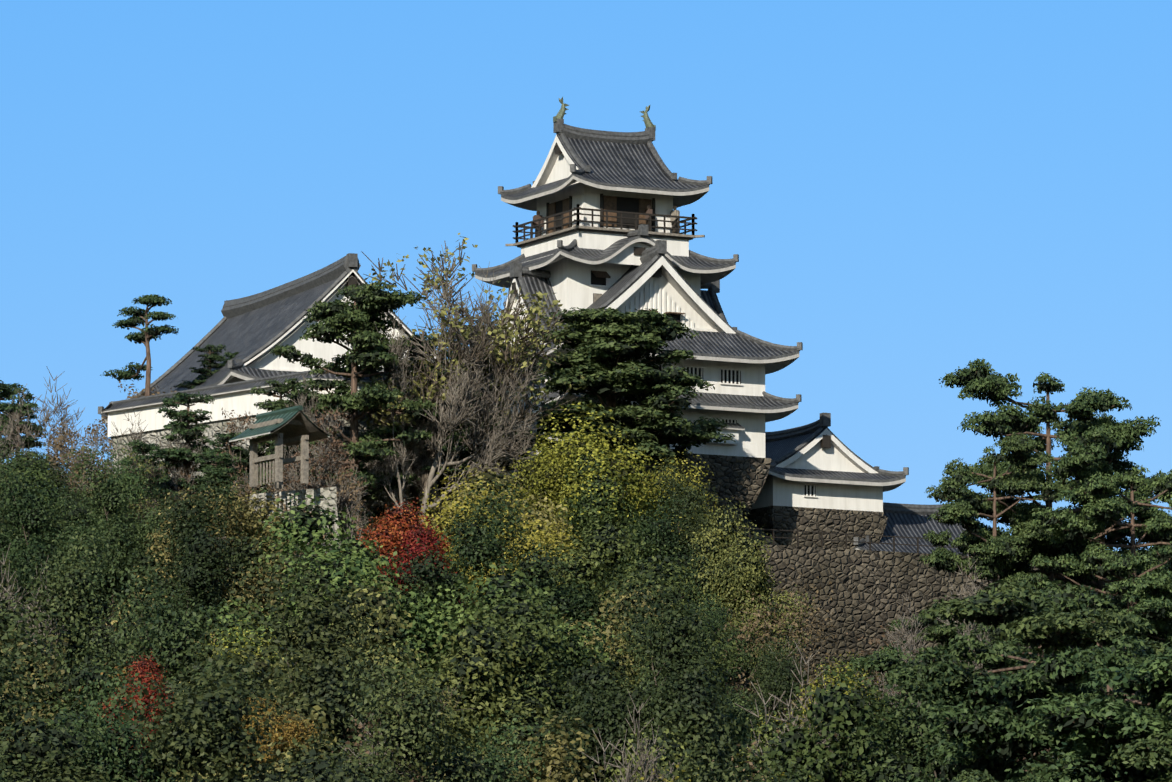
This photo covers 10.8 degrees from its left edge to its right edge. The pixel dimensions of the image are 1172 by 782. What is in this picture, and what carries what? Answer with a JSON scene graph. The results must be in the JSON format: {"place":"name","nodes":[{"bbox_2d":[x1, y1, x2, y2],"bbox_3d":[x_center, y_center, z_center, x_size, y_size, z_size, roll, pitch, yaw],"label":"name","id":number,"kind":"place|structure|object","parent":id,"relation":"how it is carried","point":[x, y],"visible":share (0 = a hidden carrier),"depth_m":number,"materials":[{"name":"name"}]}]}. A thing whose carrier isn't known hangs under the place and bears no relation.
{"place":"outdoors","nodes":[
{"label":"outdoors","id":0,"kind":"place"},
{"bbox_2d":[101,370,545,437],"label":"wall","id":1,"kind":"structure","parent":0,"point":[238,398],"depth_m":328.48,"materials":[{"name":"white paint"}]},
{"bbox_2d":[40,488,777,704],"bbox_3d":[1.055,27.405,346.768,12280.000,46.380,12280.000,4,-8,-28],"label":"terrain","id":2,"kind":"structure","parent":0,"point":[745,521],"depth_m":345.86,"materials":[{"name":"soil"}]},
{"bbox_2d":[0,402,55,481],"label":"pine tree","id":3,"kind":"object","parent":2,"relation":"on","point":[29,440],"visible":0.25,"depth_m":348.42,"materials":[{"name":"green plant"}]},
{"bbox_2d":[0,449,71,549],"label":"bush","id":4,"kind":"object","parent":2,"relation":"on","point":[36,471],"visible":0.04,"depth_m":315.59,"materials":[{"name":"green plant"}]},
{"bbox_2d":[0,628,80,764],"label":"broad tree","id":5,"kind":"object","parent":2,"relation":"on","point":[60,691],"visible":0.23,"depth_m":260.12,"materials":[{"name":"green plant"}]},
{"bbox_2d":[4,446,90,548],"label":"broad tree","id":6,"kind":"object","parent":2,"relation":"on","point":[53,475],"visible":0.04,"depth_m":322.74,"materials":[{"name":"green plant"}]},
{"bbox_2d":[10,366,103,490],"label":"bare tree","id":7,"kind":"object","parent":2,"relation":"on","point":[58,413],"visible":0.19,"depth_m":357.85,"materials":[{"name":"brown plant"}]},
{"bbox_2d":[0,592,116,781],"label":"broad tree","id":8,"kind":"object","parent":2,"relation":"on","point":[36,748],"visible":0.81,"depth_m":228.76,"materials":[{"name":"green plant"}]},
{"bbox_2d":[0,450,121,644],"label":"broad tree","id":9,"kind":"object","parent":2,"relation":"on","point":[23,517],"visible":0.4,"depth_m":295.43,"materials":[{"name":"green plant"}]},
{"bbox_2d":[0,520,169,710],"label":"broad tree","id":10,"kind":"object","parent":2,"relation":"on","point":[82,612],"visible":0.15,"depth_m":272.60,"materials":[{"name":"green plant"}]},
{"bbox_2d":[61,417,113,499],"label":"bare tree","id":11,"kind":"object","parent":2,"relation":"on","point":[95,436],"visible":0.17,"depth_m":335.75,"materials":[{"name":"brown plant"}]},
{"bbox_2d":[46,439,168,672],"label":"broad tree","id":12,"kind":"object","parent":2,"relation":"on","point":[108,498],"visible":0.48,"depth_m":302.88,"materials":[{"name":"green plant"}]},
{"bbox_2d":[41,381,175,493],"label":"bare tree","id":13,"kind":"object","parent":2,"relation":"on","point":[58,446],"visible":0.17,"depth_m":343.14,"materials":[{"name":"brown plant"}]},
{"bbox_2d":[49,441,182,643],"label":"broad tree","id":14,"kind":"object","parent":2,"relation":"on","point":[141,490],"visible":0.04,"depth_m":310.44,"materials":[{"name":"green plant"}]},
{"bbox_2d":[44,663,223,781],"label":"broad tree","id":15,"kind":"object","parent":2,"relation":"on","point":[125,745],"visible":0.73,"depth_m":228.23,"materials":[{"name":"green plant"}]},
{"bbox_2d":[96,651,175,781],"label":"maple tree","id":16,"kind":"object","parent":2,"relation":"on","point":[145,664],"visible":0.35,"depth_m":243.96,"materials":[{"name":"red plant"}]},
{"bbox_2d":[100,294,178,395],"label":"pine tree","id":17,"kind":"object","parent":2,"relation":"on","point":[148,333],"visible":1,"depth_m":341.08,"materials":[{"name":"green plant"}]},
{"bbox_2d":[116,439,182,517],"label":"bush","id":18,"kind":"object","parent":2,"relation":"on","point":[142,446],"visible":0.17,"depth_m":314.44,"materials":[{"name":"green plant"}]},
{"bbox_2d":[38,551,271,781],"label":"broad tree","id":19,"kind":"object","parent":2,"relation":"on","point":[166,636],"visible":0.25,"depth_m":252.27,"materials":[{"name":"green plant"}]},
{"bbox_2d":[121,445,191,524],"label":"bush","id":20,"kind":"object","parent":2,"relation":"on","point":[149,478],"visible":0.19,"depth_m":310.20,"materials":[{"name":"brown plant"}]},
{"bbox_2d":[136,391,237,497],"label":"pine tree","id":21,"kind":"object","parent":2,"relation":"on","point":[185,431],"visible":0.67,"depth_m":319.25,"materials":[{"name":"green plant"}]},
{"bbox_2d":[101,484,273,648],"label":"broad tree","id":22,"kind":"object","parent":2,"relation":"on","point":[231,587],"visible":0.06,"depth_m":297.24,"materials":[{"name":"green plant"}]},
{"bbox_2d":[114,464,277,672],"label":"broad tree","id":23,"kind":"object","parent":2,"relation":"on","point":[197,574],"visible":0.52,"depth_m":294.91,"materials":[{"name":"green plant"}]},
{"bbox_2d":[173,344,226,388],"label":"pine tree","id":24,"kind":"object","parent":2,"relation":"on","point":[213,356],"visible":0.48,"depth_m":344.72,"materials":[{"name":"green plant"}]},
{"bbox_2d":[21,624,395,781],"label":"broad tree","id":25,"kind":"object","parent":2,"relation":"on","point":[189,742],"visible":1,"depth_m":222.67,"materials":[{"name":"green plant"}]},
{"bbox_2d":[170,407,265,538],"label":"bare tree","id":26,"kind":"object","parent":2,"relation":"on","point":[229,424],"visible":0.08,"depth_m":318.68,"materials":[{"name":"brown plant"}]},
{"bbox_2d":[195,452,241,547],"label":"pine tree","id":27,"kind":"object","parent":2,"relation":"on","point":[216,460],"visible":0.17,"depth_m":304.86,"materials":[{"name":"green plant"}]},
{"bbox_2d":[152,482,295,598],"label":"broad tree","id":28,"kind":"object","parent":2,"relation":"on","point":[247,520],"visible":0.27,"depth_m":297.83,"materials":[{"name":"green plant"}]},
{"bbox_2d":[189,432,270,522],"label":"pine tree","id":29,"kind":"object","parent":2,"relation":"on","point":[224,438],"visible":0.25,"depth_m":317.77,"materials":[{"name":"green plant"}]},
{"bbox_2d":[164,693,345,781],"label":"broad tree","id":30,"kind":"object","parent":2,"relation":"on","point":[312,717],"visible":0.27,"depth_m":240.58,"materials":[{"name":"green plant"}]},
{"bbox_2d":[98,253,435,423],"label":"palace hall","id":31,"kind":"structure","parent":2,"relation":"on","point":[254,329],"depth_m":344.59,"materials":[{"name":"tile"}]},
{"bbox_2d":[229,377,319,491],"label":"pine tree","id":32,"kind":"object","parent":2,"relation":"on","point":[279,391],"visible":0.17,"depth_m":319.58,"materials":[{"name":"green plant"}]},
{"bbox_2d":[232,693,319,776],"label":"bush","id":33,"kind":"object","parent":2,"relation":"on","point":[288,729],"visible":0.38,"depth_m":239.07,"materials":[{"name":"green plant"}]},
{"bbox_2d":[144,538,412,781],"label":"broad tree","id":34,"kind":"object","parent":2,"relation":"on","point":[318,647],"visible":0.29,"depth_m":251.46,"materials":[{"name":"green plant"}]},
{"bbox_2d":[229,405,328,488],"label":"wooden pavilion","id":35,"kind":"structure","parent":2,"relation":"on","point":[291,426],"depth_m":295.92,"materials":[{"name":"wood"}]},
{"bbox_2d":[249,487,339,579],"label":"stone wall","id":36,"kind":"structure","parent":2,"relation":"on","point":[327,492],"depth_m":297.49,"materials":[{"name":"grey stone"}]},
{"bbox_2d":[277,405,370,525],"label":"bare shrub","id":37,"kind":"object","parent":2,"relation":"on","point":[331,459],"visible":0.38,"depth_m":303.12,"materials":[{"name":"brown plant"}]},
{"bbox_2d":[112,409,536,540],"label":"stone wall","id":38,"kind":"structure","parent":2,"relation":"on","point":[216,428],"depth_m":326.41,"materials":[{"name":"grey stone"}]},
{"bbox_2d":[192,492,489,675],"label":"broad tree","id":39,"kind":"object","parent":2,"relation":"on","point":[361,565],"visible":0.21,"depth_m":283.48,"materials":[{"name":"green plant"}]},
{"bbox_2d":[249,281,438,536],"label":"pine tree","id":40,"kind":"object","parent":2,"relation":"on","point":[356,319],"visible":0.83,"depth_m":316.22,"materials":[{"name":"green plant"}]},
{"bbox_2d":[266,575,431,760],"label":"broad tree","id":41,"kind":"object","parent":2,"relation":"on","point":[393,630],"depth_m":276.37,"materials":[{"name":"green plant"}]},
{"bbox_2d":[359,303,430,514],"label":"bare tree","id":42,"kind":"object","parent":2,"relation":"on","point":[395,461],"visible":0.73,"depth_m":316.46,"materials":[{"name":"brown plant"}]},
{"bbox_2d":[341,497,453,588],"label":"maple tree","id":43,"kind":"object","parent":2,"relation":"on","point":[390,537],"visible":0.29,"depth_m":293.13,"materials":[{"name":"red plant"}]},
{"bbox_2d":[337,332,461,521],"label":"pine tree","id":44,"kind":"object","parent":2,"relation":"on","point":[414,492],"visible":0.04,"depth_m":321.31,"materials":[{"name":"green plant"}]},
{"bbox_2d":[279,629,521,781],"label":"broad tree","id":45,"kind":"object","parent":2,"relation":"on","point":[413,733],"visible":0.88,"depth_m":233.01,"materials":[{"name":"green plant"}]},
{"bbox_2d":[363,348,442,526],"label":"bare tree","id":46,"kind":"object","parent":2,"relation":"on","point":[420,463],"visible":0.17,"depth_m":318.49,"materials":[{"name":"brown plant"}]},
{"bbox_2d":[377,520,459,607],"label":"bush","id":47,"kind":"object","parent":2,"relation":"on","point":[425,536],"visible":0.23,"depth_m":289.71,"materials":[{"name":"green plant"}]},
{"bbox_2d":[382,365,499,516],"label":"pine tree","id":48,"kind":"object","parent":2,"relation":"on","point":[464,453],"visible":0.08,"depth_m":319.90,"materials":[{"name":"green plant"}]},
{"bbox_2d":[406,245,528,523],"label":"bare tree","id":49,"kind":"object","parent":2,"relation":"on","point":[438,458],"visible":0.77,"depth_m":317.61,"materials":[{"name":"brown plant"}]},
{"bbox_2d":[359,233,585,530],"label":"bare tree","id":50,"kind":"object","parent":2,"relation":"on","point":[508,355],"visible":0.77,"depth_m":319.76,"materials":[{"name":"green plant"}]},
{"bbox_2d":[374,610,593,781],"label":"broad tree","id":51,"kind":"object","parent":2,"relation":"on","point":[476,657],"visible":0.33,"depth_m":262.71,"materials":[{"name":"green plant"}]},
{"bbox_2d":[422,710,554,781],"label":"broad tree","id":52,"kind":"object","parent":2,"relation":"on","point":[502,772],"visible":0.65,"depth_m":237.03,"materials":[{"name":"green plant"}]},
{"bbox_2d":[451,262,547,483],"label":"bare tree","id":53,"kind":"object","parent":2,"relation":"on","point":[503,443],"visible":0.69,"depth_m":318.37,"materials":[{"name":"brown plant"}]},
{"bbox_2d":[378,472,621,671],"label":"broad tree","id":54,"kind":"object","parent":2,"relation":"on","point":[485,553],"visible":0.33,"depth_m":287.11,"materials":[{"name":"green plant"}]},
{"bbox_2d":[374,560,626,778],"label":"broad tree","id":55,"kind":"object","parent":2,"relation":"on","point":[494,585],"visible":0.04,"depth_m":274.72,"materials":[{"name":"green plant"}]},
{"bbox_2d":[404,714,604,781],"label":"broad tree","id":56,"kind":"object","parent":2,"relation":"on","point":[559,753],"visible":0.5,"depth_m":248.27,"materials":[{"name":"green plant"}]},
{"bbox_2d":[399,465,612,612],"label":"yellow tree","id":57,"kind":"object","parent":2,"relation":"on","point":[539,537],"visible":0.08,"depth_m":299.41,"materials":[{"name":"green plant"}]},
{"bbox_2d":[436,462,578,611],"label":"broad tree","id":58,"kind":"object","parent":2,"relation":"on","point":[540,513],"visible":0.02,"depth_m":308.49,"materials":[{"name":"green plant"}]},
{"bbox_2d":[448,435,605,543],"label":"yellow tree","id":59,"kind":"object","parent":2,"relation":"on","point":[546,475],"visible":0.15,"depth_m":314.25,"materials":[{"name":"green plant"}]},
{"bbox_2d":[460,581,598,733],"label":"broad tree","id":60,"kind":"object","parent":2,"relation":"on","point":[534,651],"visible":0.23,"depth_m":268.39,"materials":[{"name":"green plant"}]},
{"bbox_2d":[505,402,674,543],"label":"yellow tree","id":61,"kind":"object","parent":2,"relation":"on","point":[625,470],"visible":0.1,"depth_m":314.53,"materials":[{"name":"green plant"}]},
{"bbox_2d":[549,444,669,579],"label":"broad tree","id":62,"kind":"object","parent":2,"relation":"on","point":[584,501],"visible":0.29,"depth_m":312.39,"materials":[{"name":"green plant"}]},
{"bbox_2d":[562,580,676,681],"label":"broad tree","id":63,"kind":"object","parent":2,"relation":"on","point":[621,607],"visible":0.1,"depth_m":285.83,"materials":[{"name":"green plant"}]},
{"bbox_2d":[579,689,681,781],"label":"bare tree","id":64,"kind":"object","parent":2,"relation":"on","point":[642,764],"visible":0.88,"depth_m":243.81,"materials":[{"name":"brown plant"}]},
{"bbox_2d":[528,307,735,504],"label":"pine tree","id":65,"kind":"object","parent":2,"relation":"on","point":[606,343],"visible":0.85,"depth_m":330.57,"materials":[{"name":"green plant"}]},
{"bbox_2d":[578,605,697,746],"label":"broad tree","id":66,"kind":"object","parent":2,"relation":"on","point":[627,672],"visible":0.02,"depth_m":275.82,"materials":[{"name":"green plant"}]},
{"bbox_2d":[537,557,751,781],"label":"broad tree","id":67,"kind":"object","parent":2,"relation":"on","point":[605,716],"visible":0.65,"depth_m":255.55,"materials":[{"name":"green plant"}]},
{"bbox_2d":[541,511,749,698],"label":"broad tree","id":68,"kind":"object","parent":2,"relation":"on","point":[605,548],"visible":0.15,"depth_m":290.43,"materials":[{"name":"green plant"}]},
{"bbox_2d":[570,449,721,562],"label":"yellow tree","id":69,"kind":"object","parent":2,"relation":"on","point":[676,475],"visible":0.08,"depth_m":319.52,"materials":[{"name":"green plant"}]},
{"bbox_2d":[592,720,707,781],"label":"broad tree","id":70,"kind":"object","parent":2,"relation":"on","point":[661,759],"visible":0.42,"depth_m":248.23,"materials":[{"name":"green plant"}]},
{"bbox_2d":[585,490,726,624],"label":"broad tree","id":71,"kind":"object","parent":2,"relation":"on","point":[663,530],"visible":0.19,"depth_m":310.90,"materials":[{"name":"green plant"}]},
{"bbox_2d":[631,457,720,609],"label":"broad tree","id":72,"kind":"object","parent":2,"relation":"on","point":[696,517],"visible":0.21,"depth_m":316.34,"materials":[{"name":"green plant"}]},
{"bbox_2d":[583,606,772,775],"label":"broad tree","id":73,"kind":"object","parent":2,"relation":"on","point":[741,712],"visible":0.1,"depth_m":266.93,"materials":[{"name":"green plant"}]},
{"bbox_2d":[679,590,759,687],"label":"broad tree","id":74,"kind":"object","parent":2,"relation":"on","point":[719,617],"visible":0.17,"depth_m":300.47,"materials":[{"name":"green plant"}]},
{"bbox_2d":[643,694,806,781],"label":"broad tree","id":75,"kind":"object","parent":2,"relation":"on","point":[702,776],"visible":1,"depth_m":207.42,"materials":[{"name":"green plant"}]},
{"bbox_2d":[686,497,815,697],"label":"broad tree","id":76,"kind":"object","parent":2,"relation":"on","point":[741,569],"visible":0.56,"depth_m":308.51,"materials":[{"name":"green plant"}]},
{"bbox_2d":[706,708,816,781],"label":"broad tree","id":77,"kind":"object","parent":2,"relation":"on","point":[767,734],"visible":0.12,"depth_m":262.25,"materials":[{"name":"green plant"}]},
{"bbox_2d":[722,632,832,757],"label":"broad tree","id":78,"kind":"object","parent":2,"relation":"on","point":[775,684],"visible":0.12,"depth_m":286.06,"materials":[{"name":"green plant"}]},
{"bbox_2d":[713,565,849,713],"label":"brown tree","id":79,"kind":"object","parent":2,"relation":"on","point":[789,634],"visible":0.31,"depth_m":298.12,"materials":[{"name":"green plant"}]},
{"bbox_2d":[734,638,848,779],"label":"bare tree","id":80,"kind":"object","parent":2,"relation":"on","point":[797,716],"visible":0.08,"depth_m":255.67,"materials":[{"name":"brown plant"}]},
{"bbox_2d":[746,509,887,548],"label":"stone base","id":81,"kind":"object","parent":2,"relation":"on","point":[822,522],"visible":0.25,"depth_m":350.85,"materials":[{"name":"grey stone"}]},
{"bbox_2d":[749,413,908,515],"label":"turret","id":82,"kind":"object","parent":81,"relation":"on","point":[818,466],"visible":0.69,"depth_m":351.79,"materials":[{"name":"paint"}]},
{"bbox_2d":[751,665,925,781],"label":"broad tree","id":83,"kind":"object","parent":2,"relation":"on","point":[831,711],"visible":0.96,"depth_m":234.77,"materials":[{"name":"green plant"}]},
{"bbox_2d":[855,586,930,708],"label":"bare tree","id":84,"kind":"object","parent":2,"relation":"on","point":[910,642],"visible":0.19,"depth_m":285.33,"materials":[{"name":"brown plant"}]},
{"bbox_2d":[696,544,1114,694],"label":"stone wall","id":85,"kind":"structure","parent":2,"relation":"on","point":[869,588],"depth_m":340.23,"materials":[{"name":"grey stone"}]},
{"bbox_2d":[852,502,967,555],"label":"tiled roof","id":86,"kind":"structure","parent":2,"relation":"on","point":[907,520],"depth_m":355.55,"materials":[{"name":"tile"}]},
{"bbox_2d":[847,645,1023,724],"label":"pine tree","id":87,"kind":"object","parent":2,"relation":"on","point":[879,656],"visible":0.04,"depth_m":279.15,"materials":[{"name":"green plant"}]},
{"bbox_2d":[840,637,1054,781],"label":"broad tree","id":88,"kind":"object","parent":2,"relation":"on","point":[918,740],"visible":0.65,"depth_m":237.54,"materials":[{"name":"green plant"}]},
{"bbox_2d":[884,608,1050,679],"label":"pine tree","id":89,"kind":"object","parent":2,"relation":"on","point":[934,629],"visible":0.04,"depth_m":296.16,"materials":[{"name":"green plant"}]},
{"bbox_2d":[918,431,1071,599],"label":"pine tree","id":90,"kind":"object","parent":2,"relation":"on","point":[967,508],"visible":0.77,"depth_m":308.60,"materials":[{"name":"green plant"}]},
{"bbox_2d":[846,580,1156,781],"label":"pine tree","id":91,"kind":"object","parent":2,"relation":"on","point":[1067,597],"visible":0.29,"depth_m":243.75,"materials":[{"name":"green plant"}]},
{"bbox_2d":[838,580,1169,781],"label":"pine tree","id":92,"kind":"object","parent":2,"relation":"on","point":[1046,629],"visible":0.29,"depth_m":237.72,"materials":[{"name":"green plant"}]},
{"bbox_2d":[901,636,1171,781],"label":"pine tree","id":93,"kind":"object","parent":2,"relation":"on","point":[992,745],"visible":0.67,"depth_m":223.92,"materials":[{"name":"green plant"}]},
{"bbox_2d":[939,359,1165,584],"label":"pine tree","id":94,"kind":"object","parent":2,"relation":"on","point":[1087,444],"visible":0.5,"depth_m":313.28,"materials":[{"name":"green plant"}]},
{"bbox_2d":[1005,742,1132,781],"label":"broad tree","id":95,"kind":"object","parent":2,"relation":"on","point":[1068,779],"visible":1,"depth_m":213.46,"materials":[{"name":"green plant"}]},
{"bbox_2d":[1017,652,1171,781],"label":"pine tree","id":96,"kind":"object","parent":2,"relation":"on","point":[1108,729],"visible":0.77,"depth_m":219.06,"materials":[{"name":"green plant"}]},
{"bbox_2d":[1030,465,1171,639],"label":"pine tree","id":97,"kind":"object","parent":2,"relation":"on","point":[1073,533],"visible":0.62,"depth_m":306.40,"materials":[{"name":"green plant"}]},
{"bbox_2d":[1050,412,1171,613],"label":"pine tree","id":98,"kind":"object","parent":2,"relation":"on","point":[1113,458],"visible":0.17,"depth_m":320.04,"materials":[{"name":"green plant"}]},
{"bbox_2d":[1094,571,1171,649],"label":"pine tree","id":99,"kind":"object","parent":2,"relation":"on","point":[1157,610],"visible":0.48,"depth_m":301.31,"materials":[{"name":"green plant"}]},
{"bbox_2d":[1105,722,1171,781],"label":"pine tree","id":100,"kind":"object","parent":2,"relation":"on","point":[1157,758],"visible":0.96,"depth_m":216.03,"materials":[{"name":"green plant"}]},
{"bbox_2d":[0,0,1171,550],"label":"sky","id":101,"kind":"structure","parent":0,"point":[906,193],"materials":[{"name":"blue"}]},
{"bbox_2d":[542,453,771,531],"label":"keep stone base","id":102,"kind":"object","parent":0,"point":[738,479],"visible":0.21,"depth_m":344.47,"materials":[{"name":"grey stone"}]},
{"bbox_2d":[449,97,802,457],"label":"keep","id":103,"kind":"structure","parent":102,"relation":"on","point":[605,222],"depth_m":347.03,"materials":[{"name":"paint"}]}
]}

